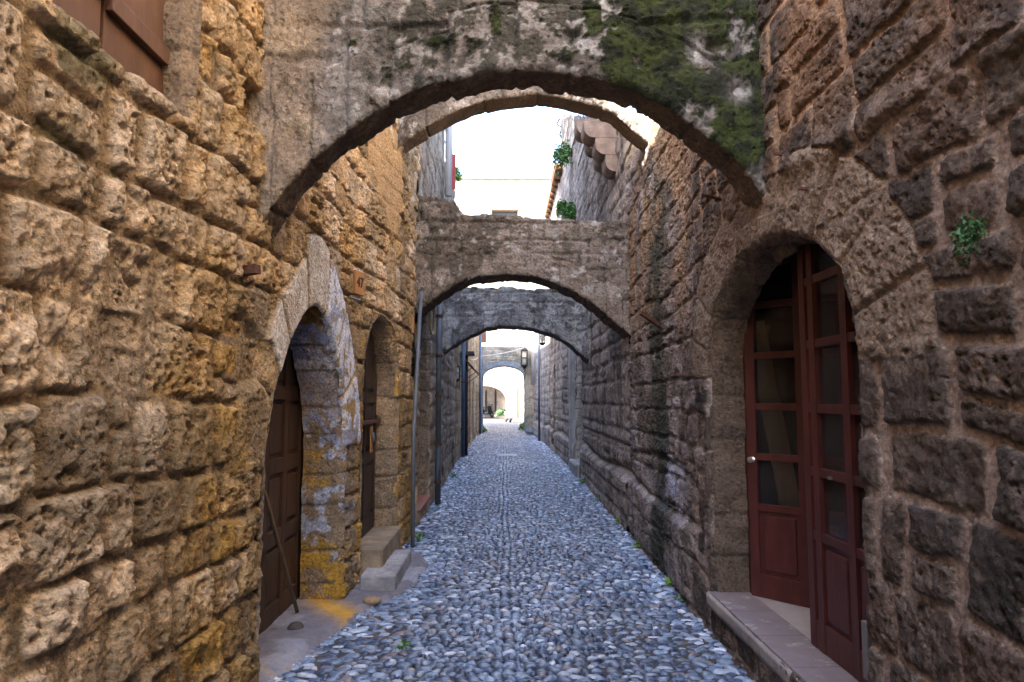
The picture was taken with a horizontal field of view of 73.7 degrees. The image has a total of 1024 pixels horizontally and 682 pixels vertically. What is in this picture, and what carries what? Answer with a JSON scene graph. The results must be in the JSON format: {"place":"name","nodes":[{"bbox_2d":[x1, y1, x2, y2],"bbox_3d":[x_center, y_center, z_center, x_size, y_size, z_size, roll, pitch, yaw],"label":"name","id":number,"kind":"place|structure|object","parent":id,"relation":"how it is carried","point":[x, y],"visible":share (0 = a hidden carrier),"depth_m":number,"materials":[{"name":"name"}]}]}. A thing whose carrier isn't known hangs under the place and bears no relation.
{"place":"outdoors","nodes":[
{"label":"outdoors","id":0,"kind":"place"},
{"bbox_2d":[287,621,303,629],"bbox_3d":[-1.414,1.877,4.460,0.103,0.083,0.119,0,-5,-1],"label":"loose stone","id":1,"kind":"object","parent":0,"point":[295,625],"visible":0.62,"depth_m":4.43,"materials":[{"name":"stone"}]},
{"bbox_2d":[258,548,429,681],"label":"cement pavement","id":2,"kind":"structure","parent":0,"point":[282,649],"depth_m":4.58,"materials":[{"name":"grey concrete"}]},
{"bbox_2d":[264,488,298,612],"bbox_3d":[-1.518,1.221,4.330,0.033,1.266,0.991,0,-5,3],"label":"leaning stick","id":3,"kind":"object","parent":2,"relation":"on","point":[280,550],"visible":0.55,"depth_m":4.45,"materials":[{"name":"brown wood"}]},
{"bbox_2d":[363,596,381,604],"bbox_3d":[-1.044,1.934,5.090,0.141,0.060,0.104,0,-5,-1],"label":"loose stone","id":4,"kind":"object","parent":2,"relation":"on","point":[372,600],"visible":1,"depth_m":5.06,"materials":[{"name":"beige stone"}]},
{"bbox_2d":[268,417,755,681],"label":"path","id":5,"kind":"structure","parent":0,"point":[486,420],"depth_m":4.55,"materials":[{"name":"grey stone"}]},
{"bbox_2d":[360,549,410,590],"bbox_3d":[-1.070,1.990,5.874,0.285,0.185,0.974,0,-5,-1],"label":"stone step","id":6,"kind":"object","parent":5,"relation":"on","point":[389,575],"visible":0.65,"depth_m":5.51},
{"bbox_2d":[394,639,410,650],"bbox_3d":[-0.667,1.869,4.194,0.099,0.070,0.111,0,-5,-1],"label":"weed","id":7,"kind":"object","parent":5,"relation":"on","point":[403,642],"visible":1,"depth_m":4.20,"materials":[{"name":"green plant"}]},
{"bbox_2d":[410,291,422,547],"bbox_3d":[-1.046,0.790,7.448,0.067,2.767,0.541,0,-5,-1],"label":"leaning pipe","id":8,"kind":"object","parent":5,"relation":"on","point":[413,450],"visible":1,"depth_m":7.35,"materials":[{"name":"grey metal"}]},
{"bbox_2d":[415,532,424,539],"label":"weed","id":9,"kind":"object","parent":5,"relation":"on","point":[417,537],"visible":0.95,"depth_m":7.46,"materials":[{"name":"green plant"}]},
{"bbox_2d":[483,401,493,417],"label":"motor scooter","id":10,"kind":"object","parent":5,"relation":"on","point":[490,412],"visible":0.61,"depth_m":57.86,"materials":[{"name":"black plastic"}]},
{"bbox_2d":[494,408,505,416],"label":"potted bush","id":11,"kind":"object","parent":5,"relation":"on","point":[500,412],"visible":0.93,"depth_m":53.13,"materials":[{"name":"green plant"}]},
{"bbox_2d":[496,454,517,455],"bbox_3d":[-0.148,3.179,18.997,0.602,0.040,0.602,0,-5,-1],"label":"manhole cover","id":12,"kind":"object","parent":5,"relation":"on","point":[506,455],"visible":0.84,"depth_m":18.82,"materials":[{"name":"grey metal"}]},
{"bbox_2d":[460,422,559,458],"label":"cobblestones","id":13,"kind":"structure","parent":5,"relation":"attached to","point":[514,439],"depth_m":23.15,"materials":[{"name":"grey stone"}]},
{"bbox_2d":[465,340,467,455],"bbox_3d":[-1.265,1.476,18.930,0.112,3.400,0.110,0,-5,-1],"label":"downpipe","id":14,"kind":"object","parent":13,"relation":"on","point":[466,407],"visible":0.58,"depth_m":18.87,"materials":[{"name":"grey metal"}]},
{"bbox_2d":[481,346,533,432],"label":"stone arch","id":15,"kind":"structure","parent":13,"relation":"on","point":[511,359],"depth_m":30.50,"materials":[{"name":"grey stone"}]},
{"bbox_2d":[518,422,523,430],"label":"weed bush","id":16,"kind":"object","parent":13,"relation":"on","point":[521,425],"visible":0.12,"depth_m":34.13,"materials":[{"name":"green plant"}]},
{"bbox_2d":[504,403,516,422],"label":"motor scooter","id":17,"kind":"object","parent":5,"relation":"on","point":[508,414],"visible":1,"depth_m":46.01,"materials":[{"name":"white plastic"}]},
{"bbox_2d":[422,458,612,519],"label":"cobblestones","id":18,"kind":"structure","parent":5,"relation":"attached to","point":[529,474],"depth_m":11.27,"materials":[{"name":"grey stone"}]},
{"bbox_2d":[633,540,640,548],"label":"weed","id":19,"kind":"object","parent":5,"relation":"on","point":[639,544],"visible":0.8,"depth_m":7.05,"materials":[{"name":"green plant"}]},
{"bbox_2d":[663,577,672,586],"bbox_3d":[1.301,1.986,5.614,0.130,0.079,0.134,0,-5,-1],"label":"weed","id":20,"kind":"object","parent":5,"relation":"on","point":[668,580],"visible":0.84,"depth_m":5.60,"materials":[{"name":"green plant"}]},
{"bbox_2d":[675,591,684,601],"bbox_3d":[1.307,1.942,5.202,0.113,0.097,0.123,2,-5,-26],"label":"weed","id":21,"kind":"object","parent":5,"relation":"on","point":[682,599],"visible":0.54,"depth_m":5.21,"materials":[{"name":"green plant"}]},
{"bbox_2d":[444,106,636,175],"label":"sky","id":22,"kind":"structure","parent":0,"point":[520,141],"materials":[{"name":"white"}]},
{"bbox_2d":[756,320,799,507],"bbox_3d":[1.817,0.752,4.634,0.140,1.800,0.020,-9,-5,-1],"label":"leaning plank","id":23,"kind":"object","parent":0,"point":[783,472],"visible":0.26,"depth_m":4.64,"materials":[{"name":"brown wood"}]},
{"label":"ground","id":24,"kind":"structure","parent":0,"visible":0},
{"bbox_2d":[0,0,420,681],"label":"stone house","id":25,"kind":"structure","parent":24,"relation":"on","point":[178,390],"depth_m":2.73,"materials":[{"name":"stone"}]},
{"bbox_2d":[243,264,260,275],"bbox_3d":[-1.319,-0.345,3.352,0.170,0.054,0.044,-1,-5,17],"label":"iron spike","id":26,"kind":"object","parent":25,"relation":"attached to","point":[251,269],"visible":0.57,"depth_m":3.32,"materials":[{"name":"brown metal"}]},
{"bbox_2d":[259,345,303,633],"bbox_3d":[-1.622,0.741,4.826,0.050,2.350,0.860,0,-5,-1],"label":"door","id":27,"kind":"structure","parent":25,"relation":"in","point":[283,463],"depth_m":4.78,"materials":[{"name":"brown wood"}]},
{"bbox_2d":[347,267,363,302],"bbox_3d":[-1.252,-0.454,5.466,0.080,0.285,0.234,-1,-5,13],"label":"house number plate","id":28,"kind":"object","parent":25,"relation":"attached to","point":[356,275],"visible":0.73,"depth_m":5.44,"materials":[{"name":"orange ceramic"}]},
{"bbox_2d":[360,330,380,537],"bbox_3d":[-1.337,0.717,6.246,0.097,2.100,1.020,0,-5,-1],"label":"door","id":29,"kind":"structure","parent":25,"relation":"in","point":[369,396],"depth_m":6.40,"materials":[{"name":"black wood"}]},
{"bbox_2d":[411,316,414,333],"bbox_3d":[-1.092,-0.176,7.530,0.020,0.180,0.100,0,-5,-1],"label":"wall plate","id":30,"kind":"object","parent":25,"relation":"attached to","point":[412,326],"depth_m":7.49,"materials":[{"name":"orange metal"}]},
{"bbox_2d":[245,0,798,261],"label":"stone arch","id":31,"kind":"structure","parent":25,"relation":"attached to","point":[342,77],"depth_m":3.57,"materials":[{"name":"grey stone"}]},
{"bbox_2d":[411,130,444,526],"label":"stone house","id":32,"kind":"structure","parent":24,"relation":"on","point":[431,180],"depth_m":9.79,"materials":[{"name":"stone"}]},
{"bbox_2d":[434,303,442,504],"bbox_3d":[-1.086,0.818,10.105,0.105,3.200,0.102,0,-5,-1],"label":"downpipe","id":33,"kind":"object","parent":32,"relation":"attached to","point":[438,395],"visible":0.89,"depth_m":10.06,"materials":[{"name":"metal"}]},
{"bbox_2d":[445,126,451,196],"bbox_3d":[-1.112,-4.280,12.099,0.120,3.500,0.120,0,-5,-1],"label":"downpipe","id":34,"kind":"object","parent":32,"relation":"attached to","point":[448,167],"visible":0.34,"depth_m":11.95,"materials":[{"name":"white metal"}]},
{"bbox_2d":[429,129,455,485],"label":"stone house","id":35,"kind":"structure","parent":24,"relation":"on","point":[448,395],"depth_m":13.79,"materials":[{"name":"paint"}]},
{"bbox_2d":[456,167,462,181],"bbox_3d":[-1.285,-3.825,15.623,0.329,0.413,0.366,4,-6,-38],"label":"wall plant","id":36,"kind":"object","parent":35,"relation":"attached to","point":[459,176],"depth_m":15.59,"materials":[{"name":"green plant"}]},
{"bbox_2d":[442,286,590,363],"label":"stone arch","id":37,"kind":"structure","parent":35,"relation":"attached to","point":[471,312],"depth_m":12.27,"materials":[{"name":"grey stone"}]},
{"bbox_2d":[452,336,478,468],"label":"stone house","id":38,"kind":"structure","parent":24,"relation":"on","point":[473,405],"depth_m":22.90,"materials":[{"name":"brown stone"}]},
{"bbox_2d":[456,362,459,381],"bbox_3d":[-1.350,0.731,16.784,0.149,0.553,0.149,0,-5,-1],"label":"wall lantern","id":39,"kind":"object","parent":38,"relation":"attached to","point":[458,373],"depth_m":16.73,"materials":[{"name":"black metal"}]},
{"bbox_2d":[461,341,465,456],"bbox_3d":[-1.252,0.908,17.573,0.125,4.100,0.122,0,-5,-1],"label":"downpipe","id":40,"kind":"object","parent":38,"relation":"attached to","point":[463,382],"visible":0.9,"depth_m":17.48,"materials":[{"name":"metal"}]},
{"bbox_2d":[460,351,480,380],"bbox_3d":[-1.237,0.839,20.741,0.388,0.699,5.701,0,-5,-1],"label":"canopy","id":41,"kind":"object","parent":38,"relation":"attached to","point":[469,353],"visible":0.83,"depth_m":18.36,"materials":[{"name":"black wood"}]},
{"bbox_2d":[479,334,481,433],"bbox_3d":[-1.354,1.802,29.139,0.100,4.300,0.100,0,-5,-1],"label":"downpipe","id":42,"kind":"object","parent":38,"relation":"attached to","point":[480,353],"visible":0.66,"depth_m":29.13,"materials":[{"name":"grey metal"}]},
{"bbox_2d":[483,345,530,355],"bbox_3d":[-0.238,0.388,29.926,2.475,0.585,0.038,0,-5,2],"label":"overhead cable","id":43,"kind":"object","parent":38,"relation":"attached to","point":[506,352],"visible":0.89,"depth_m":29.91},
{"bbox_2d":[482,332,485,342],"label":"plastered house","id":44,"kind":"structure","parent":24,"relation":"on","point":[484,337],"depth_m":36.63,"materials":[{"name":"paint"}]},
{"bbox_2d":[483,386,505,418],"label":"stone house","id":45,"kind":"structure","parent":24,"relation":"on","point":[495,397],"depth_m":57.82,"materials":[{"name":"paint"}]},
{"bbox_2d":[454,175,550,418],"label":"ashlar house","id":46,"kind":"structure","parent":24,"relation":"on","point":[524,196],"depth_m":55.35,"materials":[{"name":"beige stone"}]},
{"bbox_2d":[492,211,517,214],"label":"window","id":47,"kind":"structure","parent":46,"relation":"in","point":[493,212],"depth_m":55.80,"materials":[{"name":"white plastic"}]},
{"bbox_2d":[517,282,531,421],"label":"stone house","id":48,"kind":"structure","parent":24,"relation":"on","point":[524,336],"depth_m":48.85,"materials":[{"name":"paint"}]},
{"bbox_2d":[517,388,518,418],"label":"door","id":49,"kind":"structure","parent":48,"relation":"in","point":[517,388],"depth_m":51.00,"materials":[{"name":"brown wood"}]},
{"bbox_2d":[532,284,562,445],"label":"stone house","id":50,"kind":"structure","parent":24,"relation":"on","point":[545,417],"depth_m":24.95,"materials":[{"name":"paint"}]},
{"bbox_2d":[521,342,530,368],"bbox_3d":[0.646,0.623,30.217,0.519,1.195,0.316,0,-5,-1],"label":"wall lantern","id":51,"kind":"object","parent":50,"relation":"attached to","point":[523,359],"depth_m":30.11,"materials":[{"name":"black metal"}]},
{"bbox_2d":[531,288,535,383],"bbox_3d":[0.927,-0.206,29.137,0.200,4.100,0.200,0,-5,-1],"label":"downpipe","id":52,"kind":"object","parent":50,"relation":"attached to","point":[533,355],"visible":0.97,"depth_m":28.99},
{"bbox_2d":[538,334,539,440],"bbox_3d":[1.012,1.437,25.484,0.080,4.600,0.080,0,-5,-1],"label":"downpipe","id":53,"kind":"object","parent":50,"relation":"attached to","point":[538,389],"visible":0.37,"depth_m":25.42,"materials":[{"name":"grey metal"}]},
{"bbox_2d":[543,163,563,456],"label":"stone house","id":54,"kind":"structure","parent":24,"relation":"on","point":[555,346],"depth_m":19.96,"materials":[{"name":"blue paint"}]},
{"bbox_2d":[539,334,545,345],"bbox_3d":[1.076,-0.241,22.116,0.393,0.796,0.210,0,-5,-1],"label":"wall lantern","id":55,"kind":"object","parent":54,"relation":"attached to","point":[543,341],"depth_m":22.04,"materials":[{"name":"black metal"}]},
{"bbox_2d":[560,114,633,530],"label":"stone house","id":56,"kind":"structure","parent":24,"relation":"on","point":[596,451],"depth_m":10.96,"materials":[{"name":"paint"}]},
{"bbox_2d":[556,118,561,138],"bbox_3d":[1.298,-5.724,18.474,0.225,0.626,0.043,0,-5,-1],"label":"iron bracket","id":57,"kind":"object","parent":56,"relation":"attached to","point":[560,127],"visible":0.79,"depth_m":18.46,"materials":[{"name":"white metal"}]},
{"bbox_2d":[551,139,572,172],"bbox_3d":[1.157,-4.336,15.964,0.453,0.887,0.648,3,-6,-33],"label":"wall plant","id":58,"kind":"object","parent":56,"relation":"attached to","point":[560,155],"depth_m":15.88,"materials":[{"name":"green plant"}]},
{"bbox_2d":[555,198,568,218],"bbox_3d":[1.271,-3.207,16.492,0.479,0.553,0.414,0,-5,-1],"label":"wall plant","id":59,"kind":"object","parent":56,"relation":"attached to","point":[560,205],"depth_m":16.43,"materials":[{"name":"green plant"}]},
{"bbox_2d":[561,202,576,219],"bbox_3d":[1.294,-2.777,14.928,0.500,0.604,0.377,-4,-6,37],"label":"wall plant","id":60,"kind":"object","parent":56,"relation":"attached to","point":[569,211],"depth_m":14.87,"materials":[{"name":"green plant"}]},
{"bbox_2d":[574,119,601,172],"bbox_3d":[1.214,-2.889,10.149,0.540,0.685,0.360,0,-5,-1],"label":"stone corbel","id":61,"kind":"object","parent":56,"relation":"attached to","point":[597,167],"visible":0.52,"depth_m":10.10,"materials":[{"name":"beige stone"}]},
{"bbox_2d":[581,121,617,179],"bbox_3d":[1.225,-2.568,9.219,0.540,0.685,0.360,0,-5,-1],"label":"stone corbel","id":62,"kind":"object","parent":56,"relation":"attached to","point":[599,137],"visible":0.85,"depth_m":9.06,"materials":[{"name":"beige stone"}]},
{"bbox_2d":[624,0,1023,681],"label":"stone house","id":63,"kind":"structure","parent":24,"relation":"on","point":[890,548],"depth_m":2.76,"materials":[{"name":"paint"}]},
{"bbox_2d":[413,195,631,347],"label":"stone arch","id":64,"kind":"structure","parent":63,"relation":"attached to","point":[585,264],"depth_m":8.11,"materials":[{"name":"grey stone"}]},
{"bbox_2d":[429,308,435,335],"bbox_3d":[-1.027,-0.257,8.794,0.037,0.385,0.250,-1,-5,9],"label":"hose coil","id":65,"kind":"object","parent":64,"relation":"hanging from","point":[432,333],"visible":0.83,"depth_m":8.84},
{"bbox_2d":[397,86,647,153],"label":"stone arch","id":66,"kind":"structure","parent":63,"relation":"attached to","point":[424,125],"depth_m":6.93,"materials":[{"name":"beige stone"}]},
{"bbox_2d":[639,310,660,328],"bbox_3d":[1.297,-0.185,6.279,0.315,0.173,0.036,3,-6,-31],"label":"iron spike","id":67,"kind":"object","parent":63,"relation":"attached to","point":[646,316],"visible":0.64,"depth_m":6.25,"materials":[{"name":"brown metal"}]},
{"bbox_2d":[701,194,721,200],"bbox_3d":[1.286,-0.894,4.283,0.275,0.012,0.012,3,-6,-34],"label":"iron nail","id":68,"kind":"object","parent":63,"relation":"attached to","point":[712,197],"visible":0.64,"depth_m":4.25,"materials":[{"name":"black metal"}]},
{"bbox_2d":[744,245,847,607],"bbox_3d":[1.755,0.508,4.219,0.093,2.200,0.656,5,-7,-43],"label":"door leaf","id":69,"kind":"structure","parent":63,"relation":"in","point":[778,533],"depth_m":4.27,"materials":[{"name":"red paint"}]},
{"bbox_2d":[798,186,806,190],"bbox_3d":[1.325,-0.670,3.024,0.123,0.022,0.012,1,-5,-10],"label":"iron nail","id":70,"kind":"object","parent":63,"relation":"attached to","point":[802,188],"visible":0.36,"depth_m":3.01,"materials":[{"name":"brown metal"}]},
{"bbox_2d":[797,243,872,681],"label":"door leaf","id":71,"kind":"structure","parent":63,"relation":"in","point":[838,577],"depth_m":3.30,"materials":[{"name":"red paint"}]},
{"bbox_2d":[948,210,989,264],"bbox_3d":[1.259,-0.287,1.885,0.080,0.143,0.129,0,-5,-1],"label":"fern","id":72,"kind":"object","parent":63,"relation":"attached to","point":[968,235],"visible":1,"depth_m":1.88,"materials":[{"name":"green plant"}]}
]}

